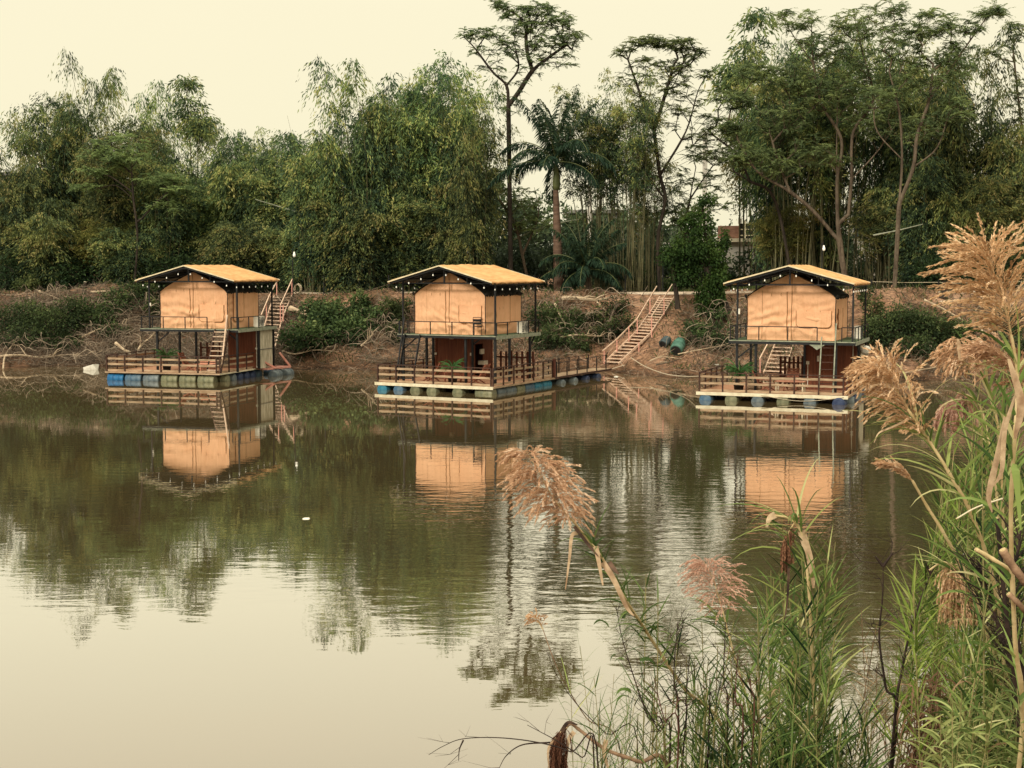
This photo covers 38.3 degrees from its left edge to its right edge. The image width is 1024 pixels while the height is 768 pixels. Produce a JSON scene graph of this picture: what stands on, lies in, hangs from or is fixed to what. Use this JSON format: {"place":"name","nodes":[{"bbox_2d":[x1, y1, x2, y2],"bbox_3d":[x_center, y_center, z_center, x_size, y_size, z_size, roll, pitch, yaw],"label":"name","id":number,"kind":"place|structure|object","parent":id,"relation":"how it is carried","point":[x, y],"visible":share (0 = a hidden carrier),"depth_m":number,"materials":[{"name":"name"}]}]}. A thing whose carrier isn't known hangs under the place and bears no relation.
{"place":"outdoors","nodes":[
{"label":"outdoors","id":0,"kind":"place"},
{"bbox_2d":[0,366,1023,767],"bbox_3d":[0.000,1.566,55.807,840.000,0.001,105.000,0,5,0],"label":"pond water","id":1,"kind":"structure","parent":0,"point":[184,582],"depth_m":30.82,"materials":[{"name":"liquid"}]},
{"bbox_2d":[105,265,293,382],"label":"floating tent house","id":2,"kind":"structure","parent":1,"relation":"on","point":[194,302],"depth_m":78.46,"materials":[{"name":"fabric"}]},
{"bbox_2d":[375,264,611,394],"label":"floating tent house","id":3,"kind":"structure","parent":1,"relation":"on","point":[448,307],"depth_m":71.88,"materials":[{"name":"fabric"}]},
{"bbox_2d":[696,265,870,404],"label":"floating tent house","id":4,"kind":"structure","parent":1,"relation":"on","point":[790,308],"depth_m":66.03,"materials":[{"name":"fabric"}]},
{"bbox_2d":[0,274,1023,381],"bbox_3d":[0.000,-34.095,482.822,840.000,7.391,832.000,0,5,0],"label":"bank ground","id":5,"kind":"structure","parent":0,"point":[643,359],"depth_m":86.27,"materials":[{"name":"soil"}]},
{"bbox_2d":[0,136,50,290],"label":"bamboo clump","id":6,"kind":"object","parent":5,"relation":"on","point":[17,189],"visible":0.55,"depth_m":99.11,"materials":[{"name":"green plant"}]},
{"bbox_2d":[0,247,54,290],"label":"shrub","id":7,"kind":"object","parent":5,"relation":"on","point":[8,280],"visible":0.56,"depth_m":97.70,"materials":[{"name":"green plant"}]},
{"bbox_2d":[0,196,95,290],"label":"bamboo clump","id":8,"kind":"object","parent":5,"relation":"on","point":[51,236],"visible":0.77,"depth_m":97.61,"materials":[{"name":"green plant"}]},
{"bbox_2d":[0,80,102,231],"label":"bamboo clump","id":9,"kind":"object","parent":5,"relation":"on","point":[55,155],"visible":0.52,"depth_m":101.96,"materials":[{"name":"green plant"}]},
{"bbox_2d":[0,288,108,353],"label":"bush","id":10,"kind":"object","parent":5,"relation":"on","point":[37,325],"visible":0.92,"depth_m":90.86,"materials":[{"name":"green plant"}]},
{"bbox_2d":[33,246,105,291],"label":"shrub","id":11,"kind":"object","parent":5,"relation":"on","point":[67,276],"visible":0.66,"depth_m":97.73,"materials":[{"name":"green plant"}]},
{"bbox_2d":[48,49,129,280],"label":"bamboo clump","id":12,"kind":"object","parent":5,"relation":"on","point":[100,96],"visible":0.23,"depth_m":103.47,"materials":[{"name":"green plant"}]},
{"bbox_2d":[67,216,153,283],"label":"bamboo clump","id":13,"kind":"object","parent":5,"relation":"on","point":[90,233],"visible":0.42,"depth_m":98.31,"materials":[{"name":"green plant"}]},
{"bbox_2d":[69,280,158,339],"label":"bush","id":14,"kind":"object","parent":5,"relation":"on","point":[97,310],"visible":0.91,"depth_m":92.68,"materials":[{"name":"green plant"}]},
{"bbox_2d":[67,113,180,282],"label":"bamboo clump","id":15,"kind":"object","parent":5,"relation":"on","point":[109,203],"visible":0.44,"depth_m":99.77,"materials":[{"name":"green plant"}]},
{"bbox_2d":[65,131,198,283],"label":"umbrella tree","id":16,"kind":"object","parent":5,"relation":"on","point":[113,159],"visible":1,"depth_m":96.61,"materials":[{"name":"green plant"}]},
{"bbox_2d":[84,226,181,287],"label":"bamboo clump","id":17,"kind":"object","parent":5,"relation":"on","point":[122,258],"visible":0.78,"depth_m":97.60,"materials":[{"name":"green plant"}]},
{"bbox_2d":[98,72,202,239],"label":"bamboo clump","id":18,"kind":"object","parent":5,"relation":"on","point":[155,104],"visible":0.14,"depth_m":106.31,"materials":[{"name":"green plant"}]},
{"bbox_2d":[132,243,191,288],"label":"shrub","id":19,"kind":"object","parent":5,"relation":"on","point":[155,267],"visible":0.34,"depth_m":97.77,"materials":[{"name":"green plant"}]},
{"bbox_2d":[112,143,212,286],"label":"bamboo clump","id":20,"kind":"object","parent":5,"relation":"on","point":[167,223],"visible":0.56,"depth_m":99.61,"materials":[{"name":"green plant"}]},
{"bbox_2d":[161,74,224,238],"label":"bamboo clump","id":21,"kind":"object","parent":5,"relation":"on","point":[196,128],"visible":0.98,"depth_m":101.40,"materials":[{"name":"green plant"}]},
{"bbox_2d":[149,162,242,264],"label":"bamboo clump","id":22,"kind":"object","parent":5,"relation":"on","point":[207,220],"visible":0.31,"depth_m":100.85,"materials":[{"name":"green plant"}]},
{"bbox_2d":[185,218,288,292],"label":"bamboo clump","id":23,"kind":"object","parent":5,"relation":"on","point":[239,250],"visible":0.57,"depth_m":97.31,"materials":[{"name":"green plant"}]},
{"bbox_2d":[185,129,298,267],"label":"bamboo clump","id":24,"kind":"object","parent":5,"relation":"on","point":[224,187],"visible":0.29,"depth_m":100.33,"materials":[{"name":"green plant"}]},
{"bbox_2d":[229,129,321,276],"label":"bamboo clump","id":25,"kind":"object","parent":5,"relation":"on","point":[267,192],"visible":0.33,"depth_m":99.25,"materials":[{"name":"green plant"}]},
{"bbox_2d":[251,213,319,291],"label":"bamboo clump","id":26,"kind":"object","parent":5,"relation":"on","point":[281,258],"visible":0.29,"depth_m":97.00,"materials":[{"name":"green plant"}]},
{"bbox_2d":[267,116,373,292],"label":"bamboo clump","id":27,"kind":"object","parent":5,"relation":"on","point":[298,179],"visible":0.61,"depth_m":93.92,"materials":[{"name":"green plant"}]},
{"bbox_2d":[275,287,396,357],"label":"bush","id":28,"kind":"object","parent":5,"relation":"on","point":[318,319],"visible":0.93,"depth_m":88.48,"materials":[{"name":"green plant"}]},
{"bbox_2d":[299,192,407,293],"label":"bamboo clump","id":29,"kind":"object","parent":5,"relation":"on","point":[339,261],"visible":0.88,"depth_m":93.29,"materials":[{"name":"green plant"}]},
{"bbox_2d":[283,56,434,290],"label":"bamboo clump","id":30,"kind":"object","parent":5,"relation":"on","point":[365,170],"visible":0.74,"depth_m":93.11,"materials":[{"name":"green plant"}]},
{"bbox_2d":[334,74,444,291],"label":"bamboo clump","id":31,"kind":"object","parent":5,"relation":"on","point":[393,172],"visible":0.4,"depth_m":94.07,"materials":[{"name":"green plant"}]},
{"bbox_2d":[368,289,413,343],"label":"bush","id":32,"kind":"object","parent":5,"relation":"on","point":[396,311],"visible":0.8,"depth_m":89.08,"materials":[{"name":"green plant"}]},
{"bbox_2d":[369,168,444,291],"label":"bamboo clump","id":33,"kind":"object","parent":5,"relation":"on","point":[405,216],"visible":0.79,"depth_m":94.19,"materials":[{"name":"green plant"}]},
{"bbox_2d":[384,49,492,291],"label":"bamboo clump","id":34,"kind":"object","parent":5,"relation":"on","point":[413,158],"visible":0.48,"depth_m":94.31,"materials":[{"name":"green plant"}]},
{"bbox_2d":[412,204,494,284],"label":"bamboo clump","id":35,"kind":"object","parent":5,"relation":"on","point":[447,249],"visible":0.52,"depth_m":93.28,"materials":[{"name":"green plant"}]},
{"bbox_2d":[404,52,506,263],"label":"bamboo clump","id":36,"kind":"object","parent":5,"relation":"on","point":[466,115],"visible":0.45,"depth_m":93.89,"materials":[{"name":"green plant"}]},
{"bbox_2d":[424,107,526,264],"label":"bamboo clump","id":37,"kind":"object","parent":5,"relation":"on","point":[474,205],"visible":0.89,"depth_m":92.75,"materials":[{"name":"green plant"}]},
{"bbox_2d":[0,155,1023,290],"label":"woodland","id":38,"kind":"object","parent":5,"relation":"on","point":[539,248],"visible":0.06,"depth_m":118.30,"materials":[{"name":"plant"}]},
{"bbox_2d":[0,284,1023,363],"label":"dead brush","id":39,"kind":"object","parent":5,"relation":"on","point":[368,339],"visible":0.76,"depth_m":88.51,"materials":[{"name":"plant"}]},
{"bbox_2d":[0,282,1023,379],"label":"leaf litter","id":40,"kind":"object","parent":5,"relation":"on","point":[304,294],"visible":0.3,"depth_m":86.12,"materials":[{"name":"plant"}]},
{"bbox_2d":[1,282,1023,372],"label":"bank weeds","id":41,"kind":"object","parent":5,"relation":"on","point":[681,290],"visible":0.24,"depth_m":87.41,"materials":[{"name":"plant"}]},
{"bbox_2d":[479,167,552,290],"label":"umbrella tree","id":42,"kind":"object","parent":5,"relation":"on","point":[525,224],"visible":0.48,"depth_m":96.39,"materials":[{"name":"green plant"}]},
{"bbox_2d":[452,0,591,270],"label":"umbrella tree","id":43,"kind":"object","parent":5,"relation":"on","point":[521,21],"visible":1,"depth_m":93.49,"materials":[{"name":"green plant"}]},
{"bbox_2d":[487,90,616,290],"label":"royal palm","id":44,"kind":"object","parent":5,"relation":"on","point":[553,151],"visible":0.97,"depth_m":92.07,"materials":[{"name":"green plant"}]},
{"bbox_2d":[522,297,592,352],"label":"bush","id":45,"kind":"object","parent":5,"relation":"on","point":[549,313],"visible":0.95,"depth_m":87.23,"materials":[{"name":"green plant"}]},
{"bbox_2d":[537,219,632,292],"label":"palm","id":46,"kind":"object","parent":5,"relation":"on","point":[583,264],"visible":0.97,"depth_m":91.48,"materials":[{"name":"green plant"}]},
{"bbox_2d":[545,80,656,291],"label":"bamboo clump","id":47,"kind":"object","parent":5,"relation":"on","point":[578,187],"visible":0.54,"depth_m":94.13,"materials":[{"name":"green plant"}]},
{"bbox_2d":[573,292,640,344],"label":"bush","id":48,"kind":"object","parent":5,"relation":"on","point":[612,322],"visible":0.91,"depth_m":87.51,"materials":[{"name":"green plant"}]},
{"bbox_2d":[580,67,671,291],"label":"bamboo clump","id":49,"kind":"object","parent":5,"relation":"on","point":[637,141],"visible":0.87,"depth_m":92.99,"materials":[{"name":"green plant"}]},
{"bbox_2d":[602,285,673,364],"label":"bank stairs","id":50,"kind":"structure","parent":5,"relation":"on","point":[637,332],"depth_m":86.13,"materials":[{"name":"brown wood"}]},
{"bbox_2d":[617,130,681,291],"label":"bamboo clump","id":51,"kind":"object","parent":5,"relation":"on","point":[648,212],"visible":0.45,"depth_m":95.32,"materials":[{"name":"green plant"}]},
{"bbox_2d":[604,34,718,291],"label":"umbrella tree","id":52,"kind":"object","parent":5,"relation":"on","point":[655,42],"visible":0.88,"depth_m":93.69,"materials":[{"name":"green plant"}]},
{"bbox_2d":[654,188,734,319],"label":"vine covered tree","id":53,"kind":"object","parent":5,"relation":"on","point":[695,250],"visible":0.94,"depth_m":85.89,"materials":[{"name":"green plant"}]},
{"bbox_2d":[656,133,743,291],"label":"umbrella tree","id":54,"kind":"object","parent":5,"relation":"on","point":[690,198],"visible":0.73,"depth_m":96.18,"materials":[{"name":"green plant"}]},
{"bbox_2d":[677,306,741,351],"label":"bush","id":55,"kind":"object","parent":5,"relation":"on","point":[695,331],"visible":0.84,"depth_m":84.01,"materials":[{"name":"green plant"}]},
{"bbox_2d":[716,219,761,276],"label":"concrete hut","id":56,"kind":"object","parent":5,"relation":"on","point":[733,233],"visible":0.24,"depth_m":107.65,"materials":[{"name":"concrete"}]},
{"bbox_2d":[701,6,782,277],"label":"bamboo clump","id":57,"kind":"object","parent":5,"relation":"on","point":[726,77],"visible":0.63,"depth_m":102.31,"materials":[{"name":"green plant"}]},
{"bbox_2d":[690,88,799,264],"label":"umbrella tree","id":58,"kind":"object","parent":5,"relation":"on","point":[717,119],"visible":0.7,"depth_m":94.15,"materials":[{"name":"green plant"}]},
{"bbox_2d":[713,80,794,282],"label":"bamboo clump","id":59,"kind":"object","parent":5,"relation":"on","point":[730,170],"visible":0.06,"depth_m":102.32,"materials":[{"name":"green plant"}]},
{"bbox_2d":[717,34,815,282],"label":"bamboo clump","id":60,"kind":"object","parent":5,"relation":"on","point":[756,190],"visible":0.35,"depth_m":98.32,"materials":[{"name":"green plant"}]},
{"bbox_2d":[745,202,824,279],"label":"bamboo clump","id":61,"kind":"object","parent":5,"relation":"on","point":[769,228],"visible":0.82,"depth_m":96.20,"materials":[{"name":"green plant"}]},
{"bbox_2d":[728,16,863,280],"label":"bamboo clump","id":62,"kind":"object","parent":5,"relation":"on","point":[768,96],"visible":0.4,"depth_m":95.73,"materials":[{"name":"green plant"}]},
{"bbox_2d":[712,4,917,289],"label":"umbrella tree","id":63,"kind":"object","parent":5,"relation":"on","point":[797,81],"visible":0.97,"depth_m":90.67,"materials":[{"name":"green plant"}]},
{"bbox_2d":[770,45,868,282],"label":"bamboo clump","id":64,"kind":"object","parent":5,"relation":"on","point":[832,226],"visible":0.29,"depth_m":97.50,"materials":[{"name":"green plant"}]},
{"bbox_2d":[750,31,903,286],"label":"bamboo clump","id":65,"kind":"object","parent":5,"relation":"on","point":[822,179],"visible":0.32,"depth_m":95.91,"materials":[{"name":"green plant"}]},
{"bbox_2d":[829,19,936,288],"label":"bamboo clump","id":66,"kind":"object","parent":5,"relation":"on","point":[877,180],"visible":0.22,"depth_m":97.68,"materials":[{"name":"green plant"}]},
{"bbox_2d":[843,198,933,288],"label":"bamboo clump","id":67,"kind":"object","parent":5,"relation":"on","point":[871,227],"visible":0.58,"depth_m":95.35,"materials":[{"name":"green plant"}]},
{"bbox_2d":[861,299,985,360],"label":"bush","id":68,"kind":"object","parent":5,"relation":"on","point":[927,319],"visible":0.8,"depth_m":81.05,"materials":[{"name":"green plant"}]},
{"bbox_2d":[864,40,987,284],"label":"bamboo clump","id":69,"kind":"object","parent":5,"relation":"on","point":[905,111],"visible":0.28,"depth_m":93.72,"materials":[{"name":"green plant"}]},
{"bbox_2d":[853,155,1012,290],"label":"bamboo clump","id":70,"kind":"object","parent":5,"relation":"on","point":[924,217],"visible":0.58,"depth_m":92.62,"materials":[{"name":"green plant"}]},
{"bbox_2d":[856,0,1013,286],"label":"umbrella tree","id":71,"kind":"object","parent":5,"relation":"on","point":[987,14],"visible":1,"depth_m":85.17,"materials":[{"name":"green plant"}]},
{"bbox_2d":[904,245,995,290],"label":"shrub","id":72,"kind":"object","parent":5,"relation":"on","point":[929,278],"visible":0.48,"depth_m":91.81,"materials":[{"name":"green plant"}]},
{"bbox_2d":[894,16,1023,272],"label":"bamboo clump","id":73,"kind":"object","parent":5,"relation":"on","point":[952,151],"visible":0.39,"depth_m":92.80,"materials":[{"name":"green plant"}]},
{"bbox_2d":[921,170,1023,281],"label":"bamboo clump","id":74,"kind":"object","parent":5,"relation":"on","point":[991,210],"visible":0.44,"depth_m":91.30,"materials":[{"name":"green plant"}]},
{"bbox_2d":[965,99,1023,285],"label":"bamboo clump","id":75,"kind":"object","parent":5,"relation":"on","point":[1010,168],"visible":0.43,"depth_m":92.11,"materials":[{"name":"green plant"}]},
{"bbox_2d":[970,21,1023,179],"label":"umbrella tree","id":76,"kind":"object","parent":5,"relation":"on","point":[1017,97],"visible":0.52,"depth_m":93.65,"materials":[{"name":"green plant"}]},
{"bbox_2d":[0,0,1023,249],"label":"sky","id":77,"kind":"structure","parent":0,"point":[248,56],"materials":[{"name":"beige"}]},
{"bbox_2d":[294,291,990,294],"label":"bank path","id":78,"kind":"structure","parent":0,"point":[648,293],"depth_m":90.63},
{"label":"near bank ground","id":79,"kind":"structure","parent":0,"visible":0},
{"bbox_2d":[547,721,668,767],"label":"broken reed","id":80,"kind":"object","parent":79,"relation":"on","point":[557,757],"visible":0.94,"depth_m":6.32,"materials":[{"name":"plant"}]},
{"bbox_2d":[495,445,731,751],"bbox_3d":[0.746,2.169,6.735,0.591,3.947,2.083,4,6,41],"label":"plumed reed","id":81,"kind":"object","parent":79,"relation":"on","point":[517,474],"visible":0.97,"depth_m":6.05,"materials":[{"name":"beige plant"}]},
{"bbox_2d":[549,629,682,767],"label":"reed clump","id":82,"kind":"object","parent":79,"relation":"on","point":[599,734],"visible":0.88,"depth_m":6.75,"materials":[{"name":"green plant"}]},
{"bbox_2d":[616,562,752,767],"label":"reed clump","id":83,"kind":"object","parent":79,"relation":"on","point":[699,761],"visible":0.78,"depth_m":6.48,"materials":[{"name":"green plant"}]},
{"bbox_2d":[636,603,749,767],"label":"bare shrub","id":84,"kind":"object","parent":79,"relation":"on","point":[685,701],"visible":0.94,"depth_m":6.33,"materials":[{"name":"plant"}]},
{"bbox_2d":[619,632,795,767],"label":"bare shrub","id":85,"kind":"object","parent":79,"relation":"on","point":[662,713],"visible":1,"depth_m":6.11,"materials":[{"name":"plant"}]},
{"bbox_2d":[677,554,784,766],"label":"plumed reed","id":86,"kind":"object","parent":79,"relation":"on","point":[697,563],"visible":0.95,"depth_m":8.11,"materials":[{"name":"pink plant"}]},
{"bbox_2d":[719,459,867,742],"bbox_3d":[1.506,2.203,6.875,0.686,3.793,1.370,4,6,41],"label":"plumed reed","id":87,"kind":"object","parent":79,"relation":"on","point":[786,559],"visible":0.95,"depth_m":6.46,"materials":[{"name":"green plant"}]},
{"bbox_2d":[676,678,912,767],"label":"reed clump","id":88,"kind":"object","parent":79,"relation":"on","point":[790,755],"visible":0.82,"depth_m":6.16,"materials":[{"name":"green plant"}]},
{"bbox_2d":[711,509,878,767],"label":"reed clump","id":89,"kind":"object","parent":79,"relation":"on","point":[793,683],"visible":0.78,"depth_m":6.56,"materials":[{"name":"green plant"}]},
{"bbox_2d":[830,610,928,767],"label":"reed clump","id":90,"kind":"object","parent":79,"relation":"on","point":[866,704],"visible":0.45,"depth_m":6.86,"materials":[{"name":"green plant"}]},
{"bbox_2d":[851,529,911,767],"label":"bare shrub","id":91,"kind":"object","parent":79,"relation":"on","point":[884,564],"visible":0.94,"depth_m":6.10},
{"bbox_2d":[868,538,954,767],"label":"bare shrub","id":92,"kind":"object","parent":79,"relation":"on","point":[896,699],"visible":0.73,"depth_m":6.00,"materials":[{"name":"plant"}]},
{"bbox_2d":[883,670,962,767],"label":"reed clump","id":93,"kind":"object","parent":79,"relation":"on","point":[912,756],"visible":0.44,"depth_m":6.15,"materials":[{"name":"green plant"}]},
{"bbox_2d":[864,530,995,767],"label":"reed clump","id":94,"kind":"object","parent":79,"relation":"on","point":[915,642],"visible":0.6,"depth_m":6.07,"materials":[{"name":"green plant"}]},
{"bbox_2d":[841,338,1023,762],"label":"plumed reed","id":95,"kind":"object","parent":79,"relation":"on","point":[879,378],"visible":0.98,"depth_m":5.22,"materials":[{"name":"beige plant"}]},
{"bbox_2d":[872,455,1011,732],"bbox_3d":[2.075,2.021,6.214,0.560,3.579,1.565,4,6,39],"label":"plumed reed","id":96,"kind":"object","parent":79,"relation":"on","point":[897,467],"visible":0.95,"depth_m":5.66,"materials":[{"name":"green plant"}]},
{"bbox_2d":[879,381,1023,767],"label":"reed clump","id":97,"kind":"object","parent":79,"relation":"on","point":[946,496],"visible":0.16,"depth_m":6.57,"materials":[{"name":"green plant"}]},
{"bbox_2d":[897,696,1009,767],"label":"fern plant","id":98,"kind":"object","parent":79,"relation":"on","point":[937,738],"visible":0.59,"depth_m":5.24,"materials":[{"name":"green plant"}]},
{"bbox_2d":[902,529,1021,714],"bbox_3d":[2.068,2.167,6.376,0.479,3.261,1.380,3,6,34],"label":"plumed reed","id":99,"kind":"object","parent":79,"relation":"on","point":[949,583],"visible":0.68,"depth_m":5.87,"materials":[{"name":"brown plant"}]},
{"bbox_2d":[905,331,1023,767],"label":"reed clump","id":100,"kind":"object","parent":79,"relation":"on","point":[964,629],"visible":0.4,"depth_m":5.58,"materials":[{"name":"green plant"}]},
{"bbox_2d":[917,213,1023,767],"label":"plumed reed","id":101,"kind":"object","parent":79,"relation":"on","point":[969,262],"visible":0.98,"depth_m":4.61,"materials":[{"name":"beige plant"}]},
{"bbox_2d":[924,677,1023,767],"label":"fern plant","id":102,"kind":"object","parent":79,"relation":"on","point":[994,730],"visible":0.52,"depth_m":5.04,"materials":[{"name":"green plant"}]},
{"bbox_2d":[930,333,1023,758],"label":"plumed reed","id":103,"kind":"object","parent":79,"relation":"on","point":[956,361],"visible":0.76,"depth_m":5.40,"materials":[{"name":"beige plant"}]},
{"bbox_2d":[930,376,1023,744],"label":"plumed reed","id":104,"kind":"object","parent":79,"relation":"on","point":[953,415],"visible":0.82,"depth_m":5.61,"materials":[{"name":"beige plant"}]},
{"bbox_2d":[939,491,1023,750],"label":"bare shrub","id":105,"kind":"object","parent":79,"relation":"on","point":[1001,637],"visible":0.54,"depth_m":5.46,"materials":[{"name":"plant"}]},
{"bbox_2d":[941,397,1023,767],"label":"reed clump","id":106,"kind":"object","parent":79,"relation":"on","point":[1000,662],"visible":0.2,"depth_m":5.63,"materials":[{"name":"green plant"}]},
{"bbox_2d":[958,623,1023,767],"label":"fern plant","id":107,"kind":"object","parent":79,"relation":"on","point":[993,688],"visible":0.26,"depth_m":5.44,"materials":[{"name":"green plant"}]},
{"bbox_2d":[959,326,1023,387],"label":"plumed reed","id":108,"kind":"object","parent":79,"relation":"on","point":[978,348],"visible":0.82,"depth_m":5.01,"materials":[{"name":"plant"}]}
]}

